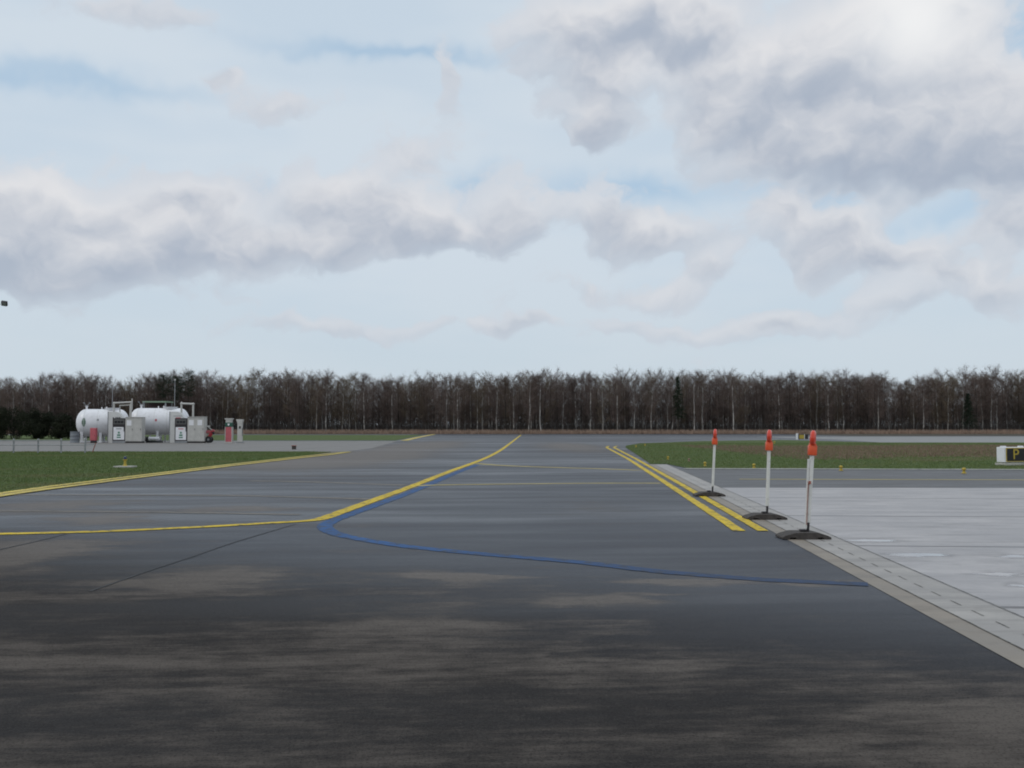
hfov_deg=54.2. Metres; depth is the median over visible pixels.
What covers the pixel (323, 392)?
birch tree
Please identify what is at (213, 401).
birch tree
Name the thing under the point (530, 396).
birch tree
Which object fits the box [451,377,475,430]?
birch tree
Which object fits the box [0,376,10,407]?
birch tree
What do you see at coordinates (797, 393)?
bare tree
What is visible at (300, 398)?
bare tree
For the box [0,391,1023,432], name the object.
undergrowth
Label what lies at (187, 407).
bare tree
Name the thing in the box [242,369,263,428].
birch tree
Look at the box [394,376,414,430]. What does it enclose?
bare tree
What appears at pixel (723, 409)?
birch tree
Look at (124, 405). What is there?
vent pipe
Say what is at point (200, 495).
paving joint
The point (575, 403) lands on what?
birch tree
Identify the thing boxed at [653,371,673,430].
birch tree
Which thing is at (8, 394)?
bare tree
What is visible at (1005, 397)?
bare tree
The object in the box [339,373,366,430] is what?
birch tree
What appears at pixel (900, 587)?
drain joint
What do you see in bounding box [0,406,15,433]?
evergreen bush
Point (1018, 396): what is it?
bare tree
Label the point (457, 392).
birch tree
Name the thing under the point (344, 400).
birch tree
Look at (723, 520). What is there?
yellow edge line
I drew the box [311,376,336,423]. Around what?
birch tree
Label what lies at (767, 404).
bare tree
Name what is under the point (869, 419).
bare tree
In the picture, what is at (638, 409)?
bare tree
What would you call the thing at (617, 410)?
birch tree
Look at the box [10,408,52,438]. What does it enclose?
evergreen bush
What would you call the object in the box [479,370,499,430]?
birch tree
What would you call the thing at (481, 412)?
birch tree
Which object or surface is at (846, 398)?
bare tree
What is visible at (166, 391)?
birch tree
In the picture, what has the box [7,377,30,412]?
bare tree
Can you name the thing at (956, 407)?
bare tree
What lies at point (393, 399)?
forest
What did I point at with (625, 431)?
dead grass
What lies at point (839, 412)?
birch tree
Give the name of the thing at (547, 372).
bare tree
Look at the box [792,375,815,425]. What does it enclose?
bare tree
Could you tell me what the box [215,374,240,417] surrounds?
birch tree
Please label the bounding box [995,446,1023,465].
taxiway sign
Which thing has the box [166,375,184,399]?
pine tree
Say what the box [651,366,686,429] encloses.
birch tree
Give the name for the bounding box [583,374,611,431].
bare tree
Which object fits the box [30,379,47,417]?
bare tree
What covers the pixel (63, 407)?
bare tree
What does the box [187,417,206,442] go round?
steel cabinet
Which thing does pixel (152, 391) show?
birch tree
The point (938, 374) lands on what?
bare tree
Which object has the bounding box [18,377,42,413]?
birch tree
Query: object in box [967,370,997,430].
birch tree
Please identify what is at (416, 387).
bare tree
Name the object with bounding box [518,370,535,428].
bare tree
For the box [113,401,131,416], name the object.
vent pipe
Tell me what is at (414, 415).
bare tree
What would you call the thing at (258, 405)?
birch tree
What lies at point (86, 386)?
bare tree
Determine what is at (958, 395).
birch tree
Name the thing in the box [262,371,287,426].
bare tree
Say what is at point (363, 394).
birch tree
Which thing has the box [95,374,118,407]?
birch tree
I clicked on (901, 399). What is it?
bare tree
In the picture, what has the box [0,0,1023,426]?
sky
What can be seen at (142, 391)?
bare tree
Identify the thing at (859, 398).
bare tree
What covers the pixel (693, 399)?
birch tree
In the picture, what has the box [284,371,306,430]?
bare tree
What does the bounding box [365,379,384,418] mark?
bare tree
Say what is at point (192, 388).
birch tree
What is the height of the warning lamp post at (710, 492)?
1.553 m
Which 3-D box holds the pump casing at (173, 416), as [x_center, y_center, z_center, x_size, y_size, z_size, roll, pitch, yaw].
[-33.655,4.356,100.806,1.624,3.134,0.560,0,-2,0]
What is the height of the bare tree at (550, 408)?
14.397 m
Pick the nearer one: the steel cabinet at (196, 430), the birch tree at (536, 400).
the steel cabinet at (196, 430)
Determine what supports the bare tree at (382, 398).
on the ground
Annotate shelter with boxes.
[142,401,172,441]
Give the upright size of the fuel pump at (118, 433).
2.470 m
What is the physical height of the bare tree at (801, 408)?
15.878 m
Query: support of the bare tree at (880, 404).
on the ground
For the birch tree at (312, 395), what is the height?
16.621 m
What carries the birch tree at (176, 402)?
on the ground
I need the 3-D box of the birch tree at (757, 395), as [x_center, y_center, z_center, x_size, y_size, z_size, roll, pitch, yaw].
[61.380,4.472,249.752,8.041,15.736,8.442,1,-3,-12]
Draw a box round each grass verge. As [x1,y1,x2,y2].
[0,452,322,491]
[626,440,1023,468]
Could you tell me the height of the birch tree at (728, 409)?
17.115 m
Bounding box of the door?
[90,429,94,439]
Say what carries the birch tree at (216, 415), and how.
on the ground
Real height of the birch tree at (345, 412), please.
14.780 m
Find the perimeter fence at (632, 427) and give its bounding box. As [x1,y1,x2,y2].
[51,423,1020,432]
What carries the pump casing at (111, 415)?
on the service yard at (260, 446)
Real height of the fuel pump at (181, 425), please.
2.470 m
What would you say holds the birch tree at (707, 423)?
on the ground
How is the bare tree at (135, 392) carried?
on the ground
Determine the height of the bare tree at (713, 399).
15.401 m
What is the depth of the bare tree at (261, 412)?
242.92 m
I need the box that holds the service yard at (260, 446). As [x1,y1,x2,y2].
[0,441,396,451]
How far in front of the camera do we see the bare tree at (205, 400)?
238.06 m
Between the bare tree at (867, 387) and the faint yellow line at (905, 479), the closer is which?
the faint yellow line at (905, 479)
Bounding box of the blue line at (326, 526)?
[317,465,867,585]
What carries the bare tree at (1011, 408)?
on the ground
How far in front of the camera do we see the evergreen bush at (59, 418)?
133.97 m
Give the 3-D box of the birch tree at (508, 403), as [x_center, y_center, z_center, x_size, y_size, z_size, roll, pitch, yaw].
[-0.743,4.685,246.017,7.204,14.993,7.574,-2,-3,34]
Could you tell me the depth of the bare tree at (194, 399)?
241.38 m
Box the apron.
[724,488,1023,617]
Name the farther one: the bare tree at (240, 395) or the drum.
the bare tree at (240, 395)
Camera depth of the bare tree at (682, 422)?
241.94 m
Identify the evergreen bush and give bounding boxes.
[0,405,47,438]
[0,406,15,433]
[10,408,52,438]
[32,411,75,438]
[47,421,89,438]
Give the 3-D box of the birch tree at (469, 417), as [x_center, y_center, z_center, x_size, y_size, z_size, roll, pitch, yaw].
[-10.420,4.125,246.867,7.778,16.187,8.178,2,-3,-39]
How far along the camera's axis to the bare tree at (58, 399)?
247.42 m
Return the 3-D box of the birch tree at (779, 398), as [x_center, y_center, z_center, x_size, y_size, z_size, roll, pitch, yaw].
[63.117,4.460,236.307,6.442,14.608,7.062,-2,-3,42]
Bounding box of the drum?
[70,431,79,442]
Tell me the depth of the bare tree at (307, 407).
246.18 m
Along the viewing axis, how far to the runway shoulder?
212.61 m
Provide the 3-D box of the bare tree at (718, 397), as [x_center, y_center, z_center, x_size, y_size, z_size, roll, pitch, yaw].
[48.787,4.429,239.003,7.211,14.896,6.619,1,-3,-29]
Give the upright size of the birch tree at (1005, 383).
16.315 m
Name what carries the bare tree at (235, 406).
on the ground
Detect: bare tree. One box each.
[0,378,17,408]
[1,377,21,412]
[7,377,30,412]
[28,374,59,416]
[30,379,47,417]
[38,372,67,416]
[44,374,74,414]
[54,369,73,420]
[56,374,82,419]
[71,376,98,409]
[85,374,110,408]
[113,380,136,414]
[120,376,145,410]
[122,381,138,416]
[128,379,145,408]
[130,372,159,404]
[133,371,159,407]
[160,371,177,405]
[170,370,197,407]
[177,377,200,416]
[186,375,205,416]
[190,369,215,416]
[193,370,222,421]
[224,373,248,426]
[225,381,245,424]
[231,378,253,422]
[252,371,277,429]
[257,372,282,429]
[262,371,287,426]
[269,375,293,426]
[272,372,297,428]
[274,368,306,428]
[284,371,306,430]
[284,375,312,428]
[294,369,322,425]
[295,376,314,426]
[316,370,341,429]
[317,373,342,429]
[328,376,349,427]
[350,372,378,429]
[354,378,378,429]
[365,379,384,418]
[367,375,388,428]
[375,377,396,429]
[376,377,395,428]
[389,373,408,426]
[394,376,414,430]
[398,378,423,429]
[406,376,425,428]
[407,369,438,429]
[408,377,430,431]
[420,374,447,424]
[427,372,452,430]
[441,374,459,428]
[488,378,510,428]
[494,373,517,430]
[505,371,530,428]
[513,375,530,426]
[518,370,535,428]
[533,367,566,429]
[533,371,554,419]
[535,377,558,428]
[549,370,568,429]
[558,371,582,428]
[559,373,580,428]
[574,370,595,430]
[578,371,599,425]
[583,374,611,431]
[601,376,616,427]
[602,368,629,429]
[612,371,635,430]
[622,376,638,428]
[624,371,650,429]
[636,375,663,428]
[642,370,665,422]
[666,369,695,429]
[679,372,696,429]
[685,370,710,429]
[695,375,726,428]
[706,375,729,430]
[722,372,753,429]
[726,376,747,429]
[740,370,759,429]
[749,371,775,429]
[753,375,782,429]
[754,376,776,429]
[767,376,788,431]
[773,371,803,429]
[775,370,804,428]
[786,373,807,430]
[787,372,816,423]
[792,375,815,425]
[810,369,830,428]
[818,368,848,430]
[832,368,859,429]
[837,376,862,429]
[848,372,869,429]
[850,378,869,427]
[854,376,882,429]
[863,372,889,428]
[865,372,888,429]
[873,374,897,429]
[890,379,912,425]
[896,379,916,429]
[907,373,931,429]
[916,371,940,429]
[926,368,956,423]
[937,371,965,428]
[954,364,977,429]
[957,372,984,429]
[977,372,999,431]
[994,379,1014,428]
[999,369,1023,428]
[999,372,1023,427]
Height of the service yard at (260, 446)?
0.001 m
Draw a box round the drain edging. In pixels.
[649,464,1023,667]
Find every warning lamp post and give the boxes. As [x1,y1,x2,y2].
[693,429,725,495]
[742,429,787,519]
[775,429,830,538]
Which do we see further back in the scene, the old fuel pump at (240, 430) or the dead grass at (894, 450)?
the old fuel pump at (240, 430)
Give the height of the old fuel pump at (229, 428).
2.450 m
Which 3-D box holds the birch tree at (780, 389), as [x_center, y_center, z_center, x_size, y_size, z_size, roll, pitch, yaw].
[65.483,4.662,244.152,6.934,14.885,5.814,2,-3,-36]
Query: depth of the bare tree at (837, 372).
247.36 m
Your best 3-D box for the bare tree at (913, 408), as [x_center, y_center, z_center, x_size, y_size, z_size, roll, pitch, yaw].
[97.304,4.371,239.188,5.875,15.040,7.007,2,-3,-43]
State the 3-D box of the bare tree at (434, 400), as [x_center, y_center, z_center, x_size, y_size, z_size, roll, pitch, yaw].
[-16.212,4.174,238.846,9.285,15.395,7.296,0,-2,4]
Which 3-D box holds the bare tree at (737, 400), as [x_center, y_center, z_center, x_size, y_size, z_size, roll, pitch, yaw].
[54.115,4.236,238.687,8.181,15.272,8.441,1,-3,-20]
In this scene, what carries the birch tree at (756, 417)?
on the ground
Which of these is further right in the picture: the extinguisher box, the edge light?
the edge light
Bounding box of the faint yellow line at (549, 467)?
[474,463,629,469]
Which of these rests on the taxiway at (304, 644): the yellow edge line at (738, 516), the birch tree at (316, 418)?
the yellow edge line at (738, 516)
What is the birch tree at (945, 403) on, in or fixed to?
on the ground
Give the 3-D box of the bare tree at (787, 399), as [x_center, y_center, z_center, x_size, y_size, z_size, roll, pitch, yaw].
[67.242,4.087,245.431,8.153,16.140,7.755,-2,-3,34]
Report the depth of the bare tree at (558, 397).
249.05 m
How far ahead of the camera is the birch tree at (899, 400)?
246.23 m
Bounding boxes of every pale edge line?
[683,468,1023,469]
[984,437,1023,437]
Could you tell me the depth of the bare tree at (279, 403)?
243.52 m
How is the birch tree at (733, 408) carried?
on the ground
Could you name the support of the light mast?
on the grass verge at (79, 469)
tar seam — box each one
[2,533,67,548]
[90,524,294,590]
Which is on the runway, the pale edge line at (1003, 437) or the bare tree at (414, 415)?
the pale edge line at (1003, 437)
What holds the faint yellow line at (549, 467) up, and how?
on the taxiway at (304, 644)
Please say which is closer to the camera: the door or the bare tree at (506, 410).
the door
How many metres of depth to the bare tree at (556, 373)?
241.48 m
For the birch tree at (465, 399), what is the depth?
248.56 m
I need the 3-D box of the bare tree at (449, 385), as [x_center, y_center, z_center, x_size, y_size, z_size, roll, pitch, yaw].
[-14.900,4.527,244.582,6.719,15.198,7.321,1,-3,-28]
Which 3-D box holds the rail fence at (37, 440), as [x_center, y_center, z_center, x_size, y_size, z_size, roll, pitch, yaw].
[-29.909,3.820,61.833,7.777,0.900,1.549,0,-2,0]
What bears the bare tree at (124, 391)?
on the ground
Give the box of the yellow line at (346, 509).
[0,435,520,534]
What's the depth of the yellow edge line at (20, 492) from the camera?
30.59 m
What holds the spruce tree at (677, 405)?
on the ground
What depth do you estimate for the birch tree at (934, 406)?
247.42 m
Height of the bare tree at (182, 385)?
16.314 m
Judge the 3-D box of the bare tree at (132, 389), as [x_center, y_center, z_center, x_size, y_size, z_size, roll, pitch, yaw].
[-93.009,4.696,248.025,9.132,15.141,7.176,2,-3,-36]
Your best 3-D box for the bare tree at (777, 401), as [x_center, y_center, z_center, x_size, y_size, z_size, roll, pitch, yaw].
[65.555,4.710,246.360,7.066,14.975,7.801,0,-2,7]
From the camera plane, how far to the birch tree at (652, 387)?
235.73 m
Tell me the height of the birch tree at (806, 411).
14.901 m
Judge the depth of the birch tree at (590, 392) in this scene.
238.16 m
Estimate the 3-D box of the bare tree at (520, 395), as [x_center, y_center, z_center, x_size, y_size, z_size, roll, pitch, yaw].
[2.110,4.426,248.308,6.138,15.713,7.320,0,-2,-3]
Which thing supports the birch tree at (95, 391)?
on the ground
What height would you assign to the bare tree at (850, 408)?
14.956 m
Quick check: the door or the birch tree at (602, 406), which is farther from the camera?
the birch tree at (602, 406)
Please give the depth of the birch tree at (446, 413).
237.53 m
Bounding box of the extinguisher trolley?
[205,426,214,442]
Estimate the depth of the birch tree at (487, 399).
242.87 m
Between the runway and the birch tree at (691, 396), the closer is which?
the runway
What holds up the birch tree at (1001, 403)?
on the ground
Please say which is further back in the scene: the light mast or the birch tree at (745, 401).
the birch tree at (745, 401)
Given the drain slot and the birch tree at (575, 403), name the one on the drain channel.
the drain slot
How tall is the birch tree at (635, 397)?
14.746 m
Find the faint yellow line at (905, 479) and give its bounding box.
[795,479,1010,479]
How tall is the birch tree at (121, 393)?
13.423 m
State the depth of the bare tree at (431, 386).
245.96 m
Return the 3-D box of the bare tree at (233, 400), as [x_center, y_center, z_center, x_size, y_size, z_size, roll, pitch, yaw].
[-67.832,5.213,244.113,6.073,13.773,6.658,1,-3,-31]
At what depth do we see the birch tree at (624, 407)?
243.89 m
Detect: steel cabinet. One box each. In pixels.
[125,417,145,442]
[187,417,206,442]
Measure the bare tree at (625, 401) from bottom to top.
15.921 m
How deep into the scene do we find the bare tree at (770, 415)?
242.09 m
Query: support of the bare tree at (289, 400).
on the ground
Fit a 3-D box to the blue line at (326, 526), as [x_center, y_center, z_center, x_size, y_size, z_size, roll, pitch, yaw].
[-1.705,2.696,25.660,5.797,0.001,32.586,0,-2,-9]
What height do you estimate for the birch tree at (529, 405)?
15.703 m
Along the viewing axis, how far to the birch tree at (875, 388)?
235.65 m
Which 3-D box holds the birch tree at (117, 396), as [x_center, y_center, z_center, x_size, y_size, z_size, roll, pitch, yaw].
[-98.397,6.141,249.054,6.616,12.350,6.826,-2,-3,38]
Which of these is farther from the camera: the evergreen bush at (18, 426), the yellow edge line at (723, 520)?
the evergreen bush at (18, 426)
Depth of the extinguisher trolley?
100.12 m
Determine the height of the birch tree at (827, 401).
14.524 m
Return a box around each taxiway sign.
[796,433,807,439]
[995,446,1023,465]
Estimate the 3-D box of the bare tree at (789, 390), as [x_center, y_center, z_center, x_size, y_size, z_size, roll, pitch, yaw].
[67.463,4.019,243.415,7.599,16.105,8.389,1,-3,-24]
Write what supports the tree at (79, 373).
on the ground
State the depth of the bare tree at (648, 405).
248.60 m
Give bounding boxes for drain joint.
[674,467,1022,616]
[700,487,1023,649]
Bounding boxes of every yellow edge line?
[0,452,341,493]
[0,452,347,496]
[400,434,434,440]
[605,446,744,530]
[613,446,767,530]
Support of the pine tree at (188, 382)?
on the ground
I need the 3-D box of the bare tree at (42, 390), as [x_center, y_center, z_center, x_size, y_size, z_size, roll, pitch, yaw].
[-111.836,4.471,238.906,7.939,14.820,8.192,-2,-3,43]
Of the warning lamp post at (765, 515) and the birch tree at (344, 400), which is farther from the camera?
the birch tree at (344, 400)
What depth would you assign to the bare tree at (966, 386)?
243.46 m
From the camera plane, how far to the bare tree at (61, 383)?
247.30 m
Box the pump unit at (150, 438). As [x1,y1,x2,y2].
[145,437,162,442]
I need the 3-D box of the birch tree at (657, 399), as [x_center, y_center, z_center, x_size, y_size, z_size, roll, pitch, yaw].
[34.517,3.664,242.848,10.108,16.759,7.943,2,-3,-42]
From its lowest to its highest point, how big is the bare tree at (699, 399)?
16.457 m
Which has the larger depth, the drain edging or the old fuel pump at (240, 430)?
the old fuel pump at (240, 430)
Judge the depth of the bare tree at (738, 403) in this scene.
242.93 m
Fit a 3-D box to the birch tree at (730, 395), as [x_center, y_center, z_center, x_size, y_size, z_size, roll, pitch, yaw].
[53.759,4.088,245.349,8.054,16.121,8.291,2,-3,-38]
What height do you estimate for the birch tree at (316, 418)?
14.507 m
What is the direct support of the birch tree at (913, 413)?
on the ground
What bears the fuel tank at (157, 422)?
on the service yard at (260, 446)
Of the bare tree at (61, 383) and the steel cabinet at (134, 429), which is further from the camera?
the bare tree at (61, 383)
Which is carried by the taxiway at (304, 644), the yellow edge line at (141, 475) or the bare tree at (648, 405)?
the yellow edge line at (141, 475)
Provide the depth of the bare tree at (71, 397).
242.97 m
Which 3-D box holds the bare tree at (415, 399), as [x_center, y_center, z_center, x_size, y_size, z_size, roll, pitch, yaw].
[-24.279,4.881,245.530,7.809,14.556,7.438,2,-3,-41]
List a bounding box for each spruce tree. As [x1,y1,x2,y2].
[670,376,685,430]
[958,393,978,428]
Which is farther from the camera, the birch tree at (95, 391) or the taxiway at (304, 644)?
the birch tree at (95, 391)
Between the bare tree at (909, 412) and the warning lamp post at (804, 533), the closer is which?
the warning lamp post at (804, 533)
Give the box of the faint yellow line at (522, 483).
[419,483,660,485]
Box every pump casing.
[107,412,124,442]
[169,412,185,442]
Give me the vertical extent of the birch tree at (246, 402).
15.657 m
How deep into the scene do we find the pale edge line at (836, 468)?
38.06 m
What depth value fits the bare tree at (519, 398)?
240.08 m
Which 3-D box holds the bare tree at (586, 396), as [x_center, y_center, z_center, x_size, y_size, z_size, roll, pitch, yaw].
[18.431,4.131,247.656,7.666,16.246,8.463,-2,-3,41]
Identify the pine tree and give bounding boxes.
[154,373,172,398]
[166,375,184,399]
[177,370,203,412]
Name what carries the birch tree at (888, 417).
on the ground
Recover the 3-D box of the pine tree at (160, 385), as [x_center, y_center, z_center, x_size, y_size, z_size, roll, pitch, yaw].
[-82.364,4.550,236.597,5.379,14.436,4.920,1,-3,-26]
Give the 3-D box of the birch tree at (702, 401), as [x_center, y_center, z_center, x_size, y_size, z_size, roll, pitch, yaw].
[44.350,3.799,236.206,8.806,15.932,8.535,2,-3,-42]
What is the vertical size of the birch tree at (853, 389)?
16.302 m
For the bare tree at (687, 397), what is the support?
on the ground
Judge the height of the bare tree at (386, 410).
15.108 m
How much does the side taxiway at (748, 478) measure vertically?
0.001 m
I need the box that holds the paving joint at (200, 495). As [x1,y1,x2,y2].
[14,494,370,499]
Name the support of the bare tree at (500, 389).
on the ground
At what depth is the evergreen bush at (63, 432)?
132.66 m
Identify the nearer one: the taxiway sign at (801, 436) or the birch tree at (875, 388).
the taxiway sign at (801, 436)
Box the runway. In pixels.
[777,437,1023,441]
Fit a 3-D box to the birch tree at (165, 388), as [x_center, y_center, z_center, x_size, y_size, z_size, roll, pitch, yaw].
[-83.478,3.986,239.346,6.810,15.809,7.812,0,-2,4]
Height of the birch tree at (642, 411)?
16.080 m
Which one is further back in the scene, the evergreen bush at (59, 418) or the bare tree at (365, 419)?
the bare tree at (365, 419)
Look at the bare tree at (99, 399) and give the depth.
240.00 m
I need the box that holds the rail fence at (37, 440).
[0,439,95,452]
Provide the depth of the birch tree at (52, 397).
241.88 m
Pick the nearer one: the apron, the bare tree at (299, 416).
the apron
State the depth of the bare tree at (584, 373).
246.36 m
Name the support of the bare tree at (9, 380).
on the ground
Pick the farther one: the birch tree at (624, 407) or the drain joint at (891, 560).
the birch tree at (624, 407)
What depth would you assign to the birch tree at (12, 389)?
237.67 m
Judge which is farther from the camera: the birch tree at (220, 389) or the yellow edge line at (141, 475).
the birch tree at (220, 389)
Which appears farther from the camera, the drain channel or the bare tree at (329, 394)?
the bare tree at (329, 394)
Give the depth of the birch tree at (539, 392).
235.77 m
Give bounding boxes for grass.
[0,435,420,439]
[6,428,1023,433]
[681,444,1023,459]
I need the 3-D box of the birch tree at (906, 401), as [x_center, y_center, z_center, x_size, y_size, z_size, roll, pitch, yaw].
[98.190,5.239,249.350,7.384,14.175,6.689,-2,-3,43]
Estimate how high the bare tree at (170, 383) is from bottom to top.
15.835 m
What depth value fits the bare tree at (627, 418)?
246.37 m
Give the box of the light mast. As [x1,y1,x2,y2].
[1,300,7,305]
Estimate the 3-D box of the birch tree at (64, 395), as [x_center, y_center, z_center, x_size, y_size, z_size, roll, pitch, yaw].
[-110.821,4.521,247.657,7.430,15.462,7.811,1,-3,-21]
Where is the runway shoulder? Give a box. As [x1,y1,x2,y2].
[794,434,1023,435]
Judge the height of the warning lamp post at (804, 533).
1.553 m
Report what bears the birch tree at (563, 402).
on the ground
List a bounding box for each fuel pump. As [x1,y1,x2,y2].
[112,418,125,442]
[174,418,187,442]
[224,418,233,442]
[236,419,243,442]
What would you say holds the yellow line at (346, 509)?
on the taxiway at (304, 644)
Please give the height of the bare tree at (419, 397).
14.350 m
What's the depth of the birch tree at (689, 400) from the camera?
249.49 m
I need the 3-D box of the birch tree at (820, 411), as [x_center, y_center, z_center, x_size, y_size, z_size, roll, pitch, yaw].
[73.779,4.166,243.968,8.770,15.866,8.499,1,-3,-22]
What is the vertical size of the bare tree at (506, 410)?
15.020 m
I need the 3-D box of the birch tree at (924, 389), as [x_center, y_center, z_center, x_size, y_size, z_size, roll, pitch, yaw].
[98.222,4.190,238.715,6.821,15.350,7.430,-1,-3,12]
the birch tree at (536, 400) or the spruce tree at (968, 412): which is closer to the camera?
the spruce tree at (968, 412)
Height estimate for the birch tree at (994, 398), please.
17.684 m
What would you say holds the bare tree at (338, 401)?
on the ground
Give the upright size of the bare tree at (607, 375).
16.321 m
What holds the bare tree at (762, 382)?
on the ground
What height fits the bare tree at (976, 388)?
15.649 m
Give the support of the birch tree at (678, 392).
on the ground
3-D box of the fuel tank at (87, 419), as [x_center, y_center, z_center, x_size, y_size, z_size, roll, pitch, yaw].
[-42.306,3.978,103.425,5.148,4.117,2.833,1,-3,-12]
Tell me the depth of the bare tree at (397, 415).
245.86 m
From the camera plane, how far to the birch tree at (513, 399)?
237.83 m
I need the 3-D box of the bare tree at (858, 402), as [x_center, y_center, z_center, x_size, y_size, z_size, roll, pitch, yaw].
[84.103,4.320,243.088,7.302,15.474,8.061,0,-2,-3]
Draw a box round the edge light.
[113,456,136,467]
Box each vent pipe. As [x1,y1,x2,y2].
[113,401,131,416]
[119,404,129,416]
[180,402,193,416]
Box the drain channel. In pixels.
[655,464,1023,648]
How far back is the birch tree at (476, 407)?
238.33 m
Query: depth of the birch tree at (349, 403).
243.82 m
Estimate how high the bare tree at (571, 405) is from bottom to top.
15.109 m
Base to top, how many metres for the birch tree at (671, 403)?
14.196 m
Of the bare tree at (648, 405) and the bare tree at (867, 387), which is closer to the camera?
the bare tree at (867, 387)
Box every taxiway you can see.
[0,434,1023,767]
[679,469,1023,487]
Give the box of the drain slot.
[677,472,1023,634]
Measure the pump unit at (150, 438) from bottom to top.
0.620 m
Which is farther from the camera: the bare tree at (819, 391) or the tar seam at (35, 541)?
the bare tree at (819, 391)
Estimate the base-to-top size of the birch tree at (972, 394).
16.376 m
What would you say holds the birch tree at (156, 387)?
on the ground
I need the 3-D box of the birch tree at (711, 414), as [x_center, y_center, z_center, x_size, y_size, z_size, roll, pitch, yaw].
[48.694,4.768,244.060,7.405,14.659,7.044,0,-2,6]
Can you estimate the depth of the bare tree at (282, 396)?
244.44 m
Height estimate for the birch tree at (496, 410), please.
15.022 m
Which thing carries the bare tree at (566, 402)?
on the ground
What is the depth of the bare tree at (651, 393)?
240.50 m
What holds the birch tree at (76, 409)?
on the ground
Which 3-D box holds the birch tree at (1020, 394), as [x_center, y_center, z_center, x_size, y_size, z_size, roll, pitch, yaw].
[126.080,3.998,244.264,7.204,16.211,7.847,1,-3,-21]
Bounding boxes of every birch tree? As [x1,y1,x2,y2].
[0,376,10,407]
[2,381,25,417]
[12,380,37,412]
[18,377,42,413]
[35,371,61,411]
[54,374,75,414]
[63,375,87,421]
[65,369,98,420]
[82,375,110,408]
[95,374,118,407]
[103,377,122,406]
[106,386,127,407]
[108,381,132,410]
[140,379,165,405]
[145,374,167,407]
[149,373,172,400]
[155,374,175,404]
[165,369,187,407]
[177,367,203,415]
[197,369,223,427]
[207,375,228,427]
[207,378,229,429]
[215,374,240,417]
[232,374,257,429]
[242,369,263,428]
[243,365,270,430]
[301,369,322,422]
[304,375,326,428]
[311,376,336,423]
[315,369,339,429]
[326,373,353,430]
[337,378,354,429]
[339,371,360,430]
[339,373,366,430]
[353,372,373,428]
[379,375,402,429]
[418,381,435,429]
[433,371,460,429]
[439,375,463,430]
[445,371,470,430]
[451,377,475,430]
[456,380,474,430]
[460,370,485,427]
[466,377,487,422]
[468,372,491,430]
[478,375,498,427]
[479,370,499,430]
[483,372,509,429]
[496,375,521,430]
[499,371,525,429]
[516,370,546,428]
[520,371,543,428]
[527,374,543,427]
[528,368,553,429]
[549,374,575,431]
[564,374,588,428]
[577,372,602,429]
[591,372,615,430]
[603,372,625,429]
[613,367,638,429]
[623,375,649,429]
[630,372,651,429]
[639,370,670,430]
[641,366,674,429]
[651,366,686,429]
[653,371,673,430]
[662,377,682,428]
[665,370,688,425]
[679,368,707,429]
[681,373,698,426]
[688,377,701,429]
[690,368,716,430]
[693,369,720,429]
[697,377,722,431]
[712,368,731,427]
[713,372,746,429]
[715,370,744,422]
[716,368,741,429]
[738,379,755,428]
[741,373,771,428]
[747,380,760,428]
[765,375,791,430]
[768,377,788,429]
[798,374,821,428]
[803,370,830,431]
[814,377,837,429]
[818,373,837,429]
[826,371,858,430]
[827,377,850,429]
[867,368,888,430]
[873,375,901,429]
[887,381,904,428]
[895,381,912,428]
[899,381,921,429]
[912,374,938,430]
[924,378,942,428]
[925,376,949,430]
[937,375,962,430]
[940,373,969,427]
[945,372,979,430]
[962,369,985,429]
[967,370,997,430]
[972,364,1017,429]
[985,367,1011,429]
[995,371,1016,430]
[1014,374,1023,404]
[1015,375,1023,424]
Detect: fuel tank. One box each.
[76,402,127,442]
[132,401,188,440]
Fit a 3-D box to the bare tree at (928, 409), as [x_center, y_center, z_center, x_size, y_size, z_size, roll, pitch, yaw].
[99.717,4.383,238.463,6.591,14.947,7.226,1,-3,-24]
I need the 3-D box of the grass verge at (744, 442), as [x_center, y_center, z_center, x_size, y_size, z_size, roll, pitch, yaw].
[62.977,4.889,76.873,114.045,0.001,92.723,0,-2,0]
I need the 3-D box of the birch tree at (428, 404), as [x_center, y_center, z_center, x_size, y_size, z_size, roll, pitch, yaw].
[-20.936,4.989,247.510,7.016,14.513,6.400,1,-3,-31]
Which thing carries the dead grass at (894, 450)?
on the grass verge at (744, 442)
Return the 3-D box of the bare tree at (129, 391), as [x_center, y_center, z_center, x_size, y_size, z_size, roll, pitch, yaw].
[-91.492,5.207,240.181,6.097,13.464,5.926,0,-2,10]
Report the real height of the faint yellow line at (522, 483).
0.001 m
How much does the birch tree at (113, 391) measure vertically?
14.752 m
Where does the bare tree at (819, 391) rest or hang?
on the ground
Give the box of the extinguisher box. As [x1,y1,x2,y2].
[90,428,97,442]
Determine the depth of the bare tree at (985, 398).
244.15 m
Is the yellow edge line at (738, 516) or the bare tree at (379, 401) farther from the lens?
the bare tree at (379, 401)
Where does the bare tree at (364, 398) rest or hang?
on the ground
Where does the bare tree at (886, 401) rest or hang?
on the ground
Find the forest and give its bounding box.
[0,371,1023,430]
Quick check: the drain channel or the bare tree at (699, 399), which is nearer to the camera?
the drain channel

